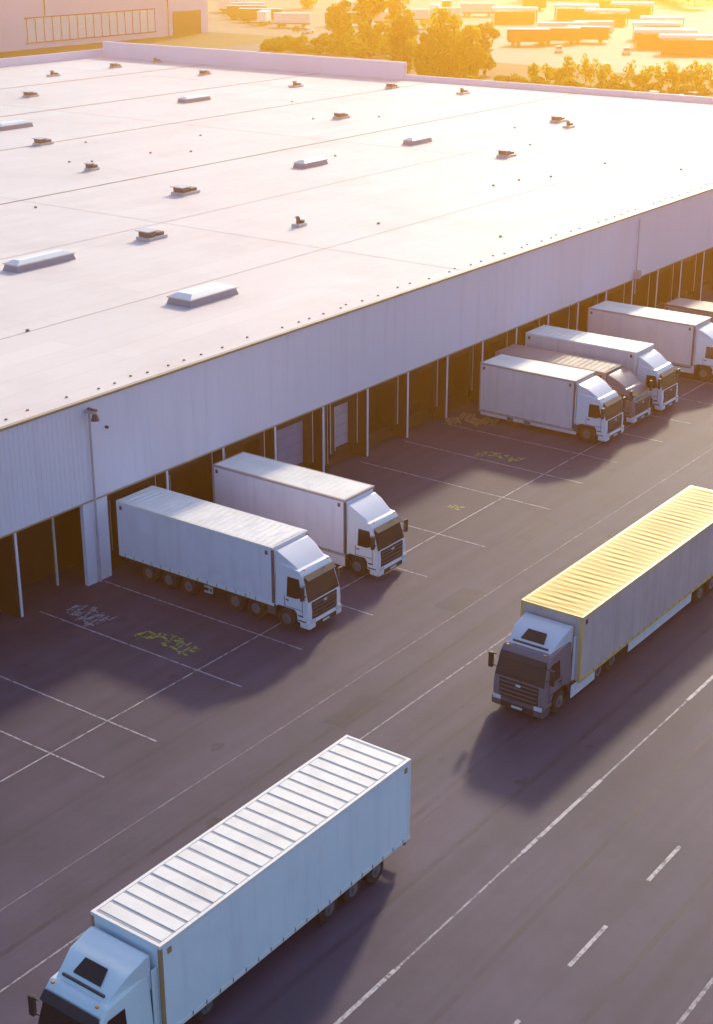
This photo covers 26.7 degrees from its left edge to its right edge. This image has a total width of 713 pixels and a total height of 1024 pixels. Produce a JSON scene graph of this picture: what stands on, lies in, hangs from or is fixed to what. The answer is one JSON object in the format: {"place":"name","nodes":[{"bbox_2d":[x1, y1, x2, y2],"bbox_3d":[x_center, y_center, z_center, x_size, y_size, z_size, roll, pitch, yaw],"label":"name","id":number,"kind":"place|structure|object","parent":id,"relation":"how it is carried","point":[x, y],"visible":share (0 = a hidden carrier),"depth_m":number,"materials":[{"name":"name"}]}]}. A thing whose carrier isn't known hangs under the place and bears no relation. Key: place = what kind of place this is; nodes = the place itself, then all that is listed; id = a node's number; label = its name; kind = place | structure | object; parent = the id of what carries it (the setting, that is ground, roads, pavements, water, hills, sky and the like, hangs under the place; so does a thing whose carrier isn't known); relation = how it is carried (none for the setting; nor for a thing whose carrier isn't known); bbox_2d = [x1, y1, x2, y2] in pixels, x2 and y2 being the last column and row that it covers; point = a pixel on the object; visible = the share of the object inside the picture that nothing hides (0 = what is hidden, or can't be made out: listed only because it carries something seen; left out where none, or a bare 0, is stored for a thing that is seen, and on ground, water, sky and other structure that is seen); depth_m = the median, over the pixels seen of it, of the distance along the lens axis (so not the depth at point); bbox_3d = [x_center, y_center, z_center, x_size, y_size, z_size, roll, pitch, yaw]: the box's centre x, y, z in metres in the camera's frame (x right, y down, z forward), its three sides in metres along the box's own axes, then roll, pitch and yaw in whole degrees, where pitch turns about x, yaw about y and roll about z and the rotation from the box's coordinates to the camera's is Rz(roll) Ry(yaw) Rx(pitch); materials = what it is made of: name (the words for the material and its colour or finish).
{"place":"outdoors","nodes":[
{"label":"outdoors","id":0,"kind":"place"},
{"bbox_2d":[0,0,208,51],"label":"wall","id":1,"kind":"structure","parent":0,"point":[13,32],"depth_m":370.49,"materials":[{"name":"white paint"}]},
{"bbox_2d":[26,9,154,42],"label":"window band","id":2,"kind":"object","parent":1,"relation":"in","point":[89,27],"depth_m":374.13,"materials":[{"name":"grey glass"}]},
{"bbox_2d":[24,8,156,43],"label":"window frame","id":3,"kind":"object","parent":1,"relation":"attached to","point":[53,40],"visible":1,"depth_m":374.16,"materials":[{"name":"metal"}]},
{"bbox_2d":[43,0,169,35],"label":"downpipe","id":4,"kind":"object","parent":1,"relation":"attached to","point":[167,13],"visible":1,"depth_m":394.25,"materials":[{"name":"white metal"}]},
{"bbox_2d":[172,10,200,35],"bbox_3d":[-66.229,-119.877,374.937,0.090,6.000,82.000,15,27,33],"label":"gate","id":5,"kind":"structure","parent":1,"relation":"attached to","point":[186,22],"depth_m":401.34,"materials":[{"name":"brown metal"}]},
{"bbox_2d":[213,39,313,51],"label":"access road","id":6,"kind":"structure","parent":0,"point":[254,47],"depth_m":362.92,"materials":[{"name":"grey asphalt"}]},
{"bbox_2d":[0,290,712,1023],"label":"road","id":7,"kind":"structure","parent":0,"point":[496,790],"depth_m":61.51,"materials":[{"name":"grey asphalt"}]},
{"bbox_2d":[67,605,117,626],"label":"painted ground lettering","id":8,"kind":"object","parent":7,"relation":"on","point":[91,617],"visible":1,"depth_m":73.07,"materials":[{"name":"grey paint"}]},
{"bbox_2d":[135,631,199,655],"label":"painted ground lettering","id":9,"kind":"object","parent":7,"relation":"on","point":[153,633],"visible":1,"depth_m":70.50,"materials":[{"name":"yellow paint"}]},
{"bbox_2d":[27,735,410,1023],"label":"semi trailer truck","id":10,"kind":"object","parent":7,"relation":"on","point":[195,928],"visible":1,"depth_m":47.23,"materials":[{"name":"white metal"}]},
{"bbox_2d":[116,485,342,629],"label":"semi trailer truck","id":11,"kind":"object","parent":7,"relation":"on","point":[286,574],"visible":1,"depth_m":73.04,"materials":[{"name":"white metal"}]},
{"bbox_2d":[0,633,510,991],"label":"road marking","id":12,"kind":"object","parent":7,"relation":"on","point":[4,988],"depth_m":63.17,"materials":[{"name":"grey paint"}]},
{"bbox_2d":[212,451,407,576],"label":"semi trailer truck","id":13,"kind":"object","parent":7,"relation":"on","point":[355,526],"visible":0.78,"depth_m":77.97,"materials":[{"name":"white metal"}]},
{"bbox_2d":[0,300,712,777],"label":"parking bay line","id":14,"kind":"object","parent":7,"relation":"on","point":[252,632],"visible":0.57,"depth_m":71.97,"materials":[{"name":"grey paint"}]},
{"bbox_2d":[1,378,712,780],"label":"parking cross line","id":15,"kind":"object","parent":7,"relation":"on","point":[341,588],"visible":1,"depth_m":70.99,"materials":[{"name":"grey paint"}]},
{"bbox_2d":[19,454,703,897],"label":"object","id":16,"kind":"object","parent":7,"relation":"on","point":[373,668],"visible":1,"depth_m":65.77,"materials":[{"name":"grey paint"}]},
{"bbox_2d":[445,417,461,424],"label":"wooden pallet","id":17,"kind":"object","parent":7,"relation":"on","point":[449,421],"visible":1,"depth_m":100.29,"materials":[{"name":"brown wood"}]},
{"bbox_2d":[458,413,475,419],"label":"wooden pallet","id":18,"kind":"object","parent":7,"relation":"on","point":[468,415],"visible":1,"depth_m":101.17,"materials":[{"name":"brown wood"}]},
{"bbox_2d":[465,418,485,425],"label":"wooden pallet","id":19,"kind":"object","parent":7,"relation":"on","point":[473,420],"visible":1,"depth_m":100.10,"materials":[{"name":"brown wood"}]},
{"bbox_2d":[481,416,499,424],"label":"wooden pallet","id":20,"kind":"object","parent":7,"relation":"on","point":[486,420],"visible":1,"depth_m":100.49,"materials":[{"name":"brown wood"}]},
{"bbox_2d":[476,452,524,461],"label":"painted ground lettering","id":21,"kind":"object","parent":7,"relation":"on","point":[500,457],"visible":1,"depth_m":94.33,"materials":[{"name":"yellow paint"}]},
{"bbox_2d":[334,675,712,1023],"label":"road marking","id":22,"kind":"object","parent":7,"relation":"on","point":[393,971],"visible":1,"depth_m":55.56,"materials":[{"name":"grey paint"}]},
{"bbox_2d":[479,354,625,441],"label":"box truck","id":23,"kind":"object","parent":7,"relation":"on","point":[526,393],"visible":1,"depth_m":97.52,"materials":[{"name":"white metal"}]},
{"bbox_2d":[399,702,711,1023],"bbox_3d":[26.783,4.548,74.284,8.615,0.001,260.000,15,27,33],"label":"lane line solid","id":24,"kind":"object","parent":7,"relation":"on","point":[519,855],"visible":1,"depth_m":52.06,"materials":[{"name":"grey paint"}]},
{"bbox_2d":[495,344,652,422],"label":"box truck","id":25,"kind":"object","parent":7,"relation":"on","point":[620,379],"visible":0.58,"depth_m":100.44,"materials":[{"name":"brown metal"}]},
{"bbox_2d":[514,846,678,1023],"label":"lane line dashed","id":26,"kind":"object","parent":7,"relation":"on","point":[604,927],"visible":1,"depth_m":50.48,"materials":[{"name":"grey paint"}]},
{"bbox_2d":[488,485,712,718],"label":"semi trailer truck","id":27,"kind":"object","parent":7,"relation":"on","point":[580,624],"visible":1,"depth_m":66.91,"materials":[{"name":"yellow metal"}]},
{"bbox_2d":[525,325,679,409],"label":"semi trailer truck","id":28,"kind":"object","parent":7,"relation":"on","point":[645,362],"visible":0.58,"depth_m":102.98,"materials":[{"name":"white metal"}]},
{"bbox_2d":[587,300,712,379],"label":"semi trailer truck","id":29,"kind":"object","parent":7,"relation":"on","point":[683,342],"visible":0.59,"depth_m":110.06,"materials":[{"name":"white metal"}]},
{"bbox_2d":[663,297,712,322],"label":"box truck","id":30,"kind":"object","parent":7,"relation":"on","point":[691,306],"visible":0.4,"depth_m":117.86,"materials":[{"name":"silver metal"}]},
{"bbox_2d":[0,0,712,96],"bbox_3d":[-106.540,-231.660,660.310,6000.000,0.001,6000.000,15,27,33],"label":"ground","id":31,"kind":"structure","parent":0,"point":[212,40],"depth_m":368.23,"materials":[{"name":"beige soil"}]},
{"bbox_2d":[300,0,317,7],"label":"tree","id":32,"kind":"object","parent":31,"relation":"on","point":[307,3],"visible":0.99,"depth_m":504.92,"materials":[{"name":"green plant"}]},
{"bbox_2d":[259,32,417,56],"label":"bushes","id":33,"kind":"object","parent":31,"relation":"on","point":[297,44],"visible":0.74,"depth_m":353.72,"materials":[{"name":"green plant"}]},
{"bbox_2d":[325,0,353,45],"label":"tree","id":34,"kind":"object","parent":31,"relation":"on","point":[334,13],"visible":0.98,"depth_m":355.62,"materials":[{"name":"green plant"}]},
{"bbox_2d":[0,41,712,617],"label":"warehouse","id":35,"kind":"structure","parent":31,"relation":"on","point":[394,287],"depth_m":109.94,"materials":[{"name":"metal"}]},
{"bbox_2d":[0,120,32,130],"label":"roof skylight","id":36,"kind":"object","parent":35,"relation":"on","point":[10,125],"visible":1,"depth_m":161.94,"materials":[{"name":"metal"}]},
{"bbox_2d":[22,91,38,97],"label":"roof vent","id":37,"kind":"object","parent":35,"relation":"on","point":[28,94],"visible":1,"depth_m":188.48,"materials":[{"name":"metal"}]},
{"bbox_2d":[2,249,75,272],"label":"roof skylight","id":38,"kind":"object","parent":35,"relation":"on","point":[35,261],"visible":1,"depth_m":99.92,"materials":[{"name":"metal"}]},
{"bbox_2d":[32,137,53,145],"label":"roof vent","id":39,"kind":"object","parent":35,"relation":"on","point":[40,141],"visible":1,"depth_m":150.79,"materials":[{"name":"metal"}]},
{"bbox_2d":[46,70,59,76],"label":"roof vent","id":40,"kind":"object","parent":35,"relation":"on","point":[52,73],"visible":1,"depth_m":211.56,"materials":[{"name":"metal"}]},
{"bbox_2d":[84,162,99,170],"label":"roof vent","id":41,"kind":"object","parent":35,"relation":"on","point":[90,166],"visible":1,"depth_m":136.28,"materials":[{"name":"metal"}]},
{"bbox_2d":[109,63,121,67],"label":"roof vent","id":42,"kind":"object","parent":35,"relation":"on","point":[114,65],"visible":1,"depth_m":222.50,"materials":[{"name":"metal"}]},
{"bbox_2d":[135,228,167,240],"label":"roof vent","id":43,"kind":"object","parent":35,"relation":"on","point":[147,234],"visible":1,"depth_m":108.00,"materials":[{"name":"metal"}]},
{"bbox_2d":[170,184,199,195],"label":"roof vent","id":44,"kind":"object","parent":35,"relation":"on","point":[181,190],"visible":1,"depth_m":124.85,"materials":[{"name":"metal"}]},
{"bbox_2d":[177,94,210,102],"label":"roof skylight","id":45,"kind":"object","parent":35,"relation":"on","point":[194,98],"visible":1,"depth_m":184.02,"materials":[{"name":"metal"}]},
{"bbox_2d":[166,282,238,307],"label":"roof skylight","id":46,"kind":"object","parent":35,"relation":"on","point":[202,294],"visible":1,"depth_m":90.93,"materials":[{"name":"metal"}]},
{"bbox_2d":[198,69,211,74],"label":"roof vent","id":47,"kind":"object","parent":35,"relation":"on","point":[203,72],"visible":1,"depth_m":213.15,"materials":[{"name":"metal"}]},
{"bbox_2d":[277,420,302,464],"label":"dock door","id":48,"kind":"structure","parent":35,"relation":"in","point":[294,438],"depth_m":89.14,"materials":[{"name":"grey metal"}]},
{"bbox_2d":[288,81,303,87],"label":"roof vent","id":49,"kind":"object","parent":35,"relation":"on","point":[295,84],"visible":1,"depth_m":198.98,"materials":[{"name":"metal"}]},
{"bbox_2d":[291,216,306,227],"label":"roof vent","id":50,"kind":"object","parent":35,"relation":"on","point":[299,223],"visible":1,"depth_m":112.46,"materials":[{"name":"metal"}]},
{"bbox_2d":[293,157,327,168],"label":"roof skylight","id":51,"kind":"object","parent":35,"relation":"on","point":[310,162],"visible":1,"depth_m":138.15,"materials":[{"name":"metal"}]},
{"bbox_2d":[332,112,349,118],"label":"roof vent","id":52,"kind":"object","parent":35,"relation":"on","point":[341,115],"visible":1,"depth_m":169.42,"materials":[{"name":"metal"}]},
{"bbox_2d":[110,294,607,538],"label":"dock door dark","id":53,"kind":"structure","parent":35,"relation":"in","point":[180,481],"depth_m":96.45,"materials":[{"name":"black metal"}]},
{"bbox_2d":[385,83,398,88],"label":"roof vent","id":54,"kind":"object","parent":35,"relation":"on","point":[391,85],"visible":1,"depth_m":197.35,"materials":[{"name":"metal"}]},
{"bbox_2d":[402,135,431,145],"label":"roof skylight","id":55,"kind":"object","parent":35,"relation":"on","point":[417,140],"visible":1,"depth_m":151.38,"materials":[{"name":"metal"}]},
{"bbox_2d":[456,88,469,94],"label":"roof vent","id":56,"kind":"object","parent":35,"relation":"on","point":[462,91],"visible":1,"depth_m":191.49,"materials":[{"name":"metal"}]},
{"bbox_2d":[496,149,516,157],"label":"roof vent","id":57,"kind":"object","parent":35,"relation":"on","point":[505,153],"visible":1,"depth_m":143.53,"materials":[{"name":"metal"}]},
{"bbox_2d":[550,115,566,122],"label":"roof vent","id":58,"kind":"object","parent":35,"relation":"on","point":[557,118],"visible":0.98,"depth_m":166.66,"materials":[{"name":"metal"}]},
{"bbox_2d":[562,120,574,127],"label":"roof vent","id":59,"kind":"object","parent":35,"relation":"on","point":[569,125],"visible":1,"depth_m":162.64,"materials":[{"name":"metal"}]},
{"bbox_2d":[352,0,391,57],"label":"tree","id":60,"kind":"object","parent":31,"relation":"on","point":[370,36],"visible":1,"depth_m":337.65,"materials":[{"name":"green plant"}]},
{"bbox_2d":[382,0,416,41],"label":"tree","id":61,"kind":"object","parent":31,"relation":"on","point":[397,9],"visible":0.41,"depth_m":339.39,"materials":[{"name":"green plant"}]},
{"bbox_2d":[384,13,421,73],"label":"tree","id":62,"kind":"object","parent":31,"relation":"on","point":[402,29],"visible":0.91,"depth_m":298.63,"materials":[{"name":"green plant"}]},
{"bbox_2d":[411,32,437,75],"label":"tree","id":63,"kind":"object","parent":31,"relation":"on","point":[425,46],"visible":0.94,"depth_m":294.52,"materials":[{"name":"green plant"}]},
{"bbox_2d":[420,7,454,73],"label":"tree","id":64,"kind":"object","parent":31,"relation":"on","point":[436,28],"visible":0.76,"depth_m":298.51,"materials":[{"name":"green plant"}]},
{"bbox_2d":[444,14,463,74],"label":"tree","id":65,"kind":"object","parent":31,"relation":"on","point":[456,68],"visible":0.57,"depth_m":302.99,"materials":[{"name":"green plant"}]},
{"bbox_2d":[454,24,488,77],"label":"tree","id":66,"kind":"object","parent":31,"relation":"on","point":[468,54],"visible":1,"depth_m":297.16,"materials":[{"name":"green plant"}]},
{"bbox_2d":[472,21,500,74],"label":"tree","id":67,"kind":"object","parent":31,"relation":"on","point":[491,31],"visible":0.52,"depth_m":302.58,"materials":[{"name":"green plant"}]},
{"bbox_2d":[433,72,711,96],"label":"hedge row","id":68,"kind":"object","parent":31,"relation":"on","point":[700,89],"visible":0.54,"depth_m":274.44,"materials":[{"name":"green plant"}]},
{"bbox_2d":[527,52,712,89],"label":"hedge row","id":69,"kind":"object","parent":31,"relation":"on","point":[672,75],"visible":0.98,"depth_m":284.21,"materials":[{"name":"green plant"}]},
{"bbox_2d":[679,91,701,95],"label":"parked car","id":70,"kind":"object","parent":31,"relation":"on","point":[691,93],"visible":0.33,"depth_m":265.24,"materials":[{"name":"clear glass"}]},
{"bbox_2d":[207,0,712,79],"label":"parking yard","id":71,"kind":"structure","parent":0,"point":[610,49],"depth_m":411.91,"materials":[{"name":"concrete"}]},
{"bbox_2d":[218,0,246,11],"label":"parked trailer","id":72,"kind":"object","parent":71,"relation":"on","point":[222,5],"visible":0.52,"depth_m":484.01,"materials":[{"name":"metal"}]},
{"bbox_2d":[227,5,266,18],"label":"parked trailer","id":73,"kind":"object","parent":71,"relation":"on","point":[232,11],"visible":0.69,"depth_m":456.76,"materials":[{"name":"metal"}]},
{"bbox_2d":[229,2,264,4],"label":"parked trailer","id":74,"kind":"object","parent":71,"relation":"on","point":[246,3],"visible":0.17,"depth_m":470.67,"materials":[{"name":"metal"}]},
{"bbox_2d":[238,8,281,21],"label":"parked trailer","id":75,"kind":"object","parent":71,"relation":"on","point":[247,14],"visible":0.66,"depth_m":443.89,"materials":[{"name":"metal"}]},
{"bbox_2d":[257,10,270,24],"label":"truck trailer","id":76,"kind":"object","parent":71,"relation":"on","point":[263,16],"visible":1,"depth_m":430.96,"materials":[{"name":"metal"}]},
{"bbox_2d":[273,12,310,26],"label":"parked trailer","id":77,"kind":"object","parent":71,"relation":"on","point":[282,19],"visible":0.97,"depth_m":425.39,"materials":[{"name":"metal"}]},
{"bbox_2d":[301,28,313,33],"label":"parked car","id":78,"kind":"object","parent":71,"relation":"on","point":[306,30],"visible":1,"depth_m":403.91,"materials":[{"name":"white metal"}]},
{"bbox_2d":[325,11,365,25],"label":"parked trailer","id":79,"kind":"object","parent":71,"relation":"on","point":[357,20],"visible":0.27,"depth_m":428.66,"materials":[{"name":"metal"}]},
{"bbox_2d":[338,1,358,11],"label":"parked trailer","id":80,"kind":"object","parent":71,"relation":"on","point":[352,5],"visible":0.21,"depth_m":477.32,"materials":[{"name":"metal"}]},
{"bbox_2d":[380,26,392,45],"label":"tree","id":81,"kind":"object","parent":71,"relation":"on","point":[387,30],"visible":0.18,"depth_m":355.69,"materials":[{"name":"green plant"}]},
{"bbox_2d":[373,11,402,23],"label":"parked trailer","id":82,"kind":"object","parent":71,"relation":"on","point":[379,19],"visible":0.23,"depth_m":432.16,"materials":[{"name":"metal"}]},
{"bbox_2d":[404,9,428,22],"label":"parked trailer","id":83,"kind":"object","parent":71,"relation":"on","point":[421,15],"visible":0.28,"depth_m":440.49,"materials":[{"name":"metal"}]},
{"bbox_2d":[431,7,461,18],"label":"parked trailer","id":84,"kind":"object","parent":71,"relation":"on","point":[455,10],"visible":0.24,"depth_m":447.32,"materials":[{"name":"metal"}]},
{"bbox_2d":[442,0,451,6],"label":"parked trailer","id":85,"kind":"object","parent":71,"relation":"on","point":[446,3],"visible":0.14,"depth_m":480.87,"materials":[{"name":"metal"}]},
{"bbox_2d":[460,3,495,15],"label":"parked trailer","id":86,"kind":"object","parent":71,"relation":"on","point":[468,9],"visible":0.84,"depth_m":467.74,"materials":[{"name":"metal"}]},
{"bbox_2d":[491,6,538,22],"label":"carport canopy","id":87,"kind":"object","parent":71,"relation":"on","point":[524,15],"visible":0.98,"depth_m":440.26,"materials":[{"name":"metal"}]},
{"bbox_2d":[507,28,549,44],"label":"parked trailer","id":88,"kind":"object","parent":71,"relation":"on","point":[540,36],"visible":1,"depth_m":370.22,"materials":[{"name":"metal"}]},
{"bbox_2d":[522,0,546,9],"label":"parked trailer","id":89,"kind":"object","parent":71,"relation":"on","point":[539,4],"visible":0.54,"depth_m":493.93,"materials":[{"name":"metal"}]},
{"bbox_2d":[537,27,579,43],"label":"parked trailer","id":90,"kind":"object","parent":71,"relation":"on","point":[571,35],"visible":0.69,"depth_m":373.96,"materials":[{"name":"metal"}]},
{"bbox_2d":[537,22,586,26],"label":"parked trailer","id":91,"kind":"object","parent":71,"relation":"on","point":[552,24],"visible":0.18,"depth_m":390.05,"materials":[{"name":"metal"}]},
{"bbox_2d":[554,4,599,19],"bbox_3d":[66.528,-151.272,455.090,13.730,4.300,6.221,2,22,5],"label":"trailer","id":92,"kind":"object","parent":71,"relation":"on","point":[576,13],"visible":0.84,"depth_m":453.58,"materials":[{"name":"paint"}]},
{"bbox_2d":[567,26,609,42],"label":"parked trailer","id":93,"kind":"object","parent":71,"relation":"on","point":[600,34],"visible":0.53,"depth_m":377.58,"materials":[{"name":"metal"}]},
{"bbox_2d":[574,20,613,32],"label":"parked trailer","id":94,"kind":"object","parent":71,"relation":"on","point":[610,23],"visible":0.28,"depth_m":395.25,"materials":[{"name":"metal"}]},
{"bbox_2d":[584,8,629,25],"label":"carport canopy","id":95,"kind":"object","parent":71,"relation":"on","point":[618,19],"visible":0.8,"depth_m":432.14,"materials":[{"name":"metal"}]},
{"bbox_2d":[596,0,634,8],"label":"carport canopy","id":96,"kind":"object","parent":71,"relation":"on","point":[604,4],"visible":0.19,"depth_m":493.53,"materials":[{"name":"metal"}]},
{"bbox_2d":[622,47,630,54],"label":"parked car","id":97,"kind":"object","parent":71,"relation":"on","point":[625,50],"visible":1,"depth_m":347.44,"materials":[{"name":"silver metal"}]},
{"bbox_2d":[610,1,653,16],"bbox_3d":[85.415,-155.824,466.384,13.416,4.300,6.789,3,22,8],"label":"trailer","id":98,"kind":"object","parent":71,"relation":"on","point":[637,11],"visible":0.7,"depth_m":464.20,"materials":[{"name":"paint"}]},
{"bbox_2d":[632,21,680,39],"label":"carport canopy","id":99,"kind":"object","parent":71,"relation":"on","point":[653,24],"visible":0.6,"depth_m":383.85,"materials":[{"name":"metal"}]},
{"bbox_2d":[639,15,684,33],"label":"carport canopy","id":100,"kind":"object","parent":71,"relation":"on","point":[659,17],"visible":0.49,"depth_m":402.56,"materials":[{"name":"metal"}]},
{"bbox_2d":[633,27,697,47],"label":"carport canopy","id":101,"kind":"object","parent":71,"relation":"on","point":[648,38],"visible":0.64,"depth_m":363.41,"materials":[{"name":"metal"}]},
{"bbox_2d":[658,33,712,54],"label":"carport canopy","id":102,"kind":"object","parent":71,"relation":"on","point":[692,46],"visible":1,"depth_m":348.01,"materials":[{"name":"metal"}]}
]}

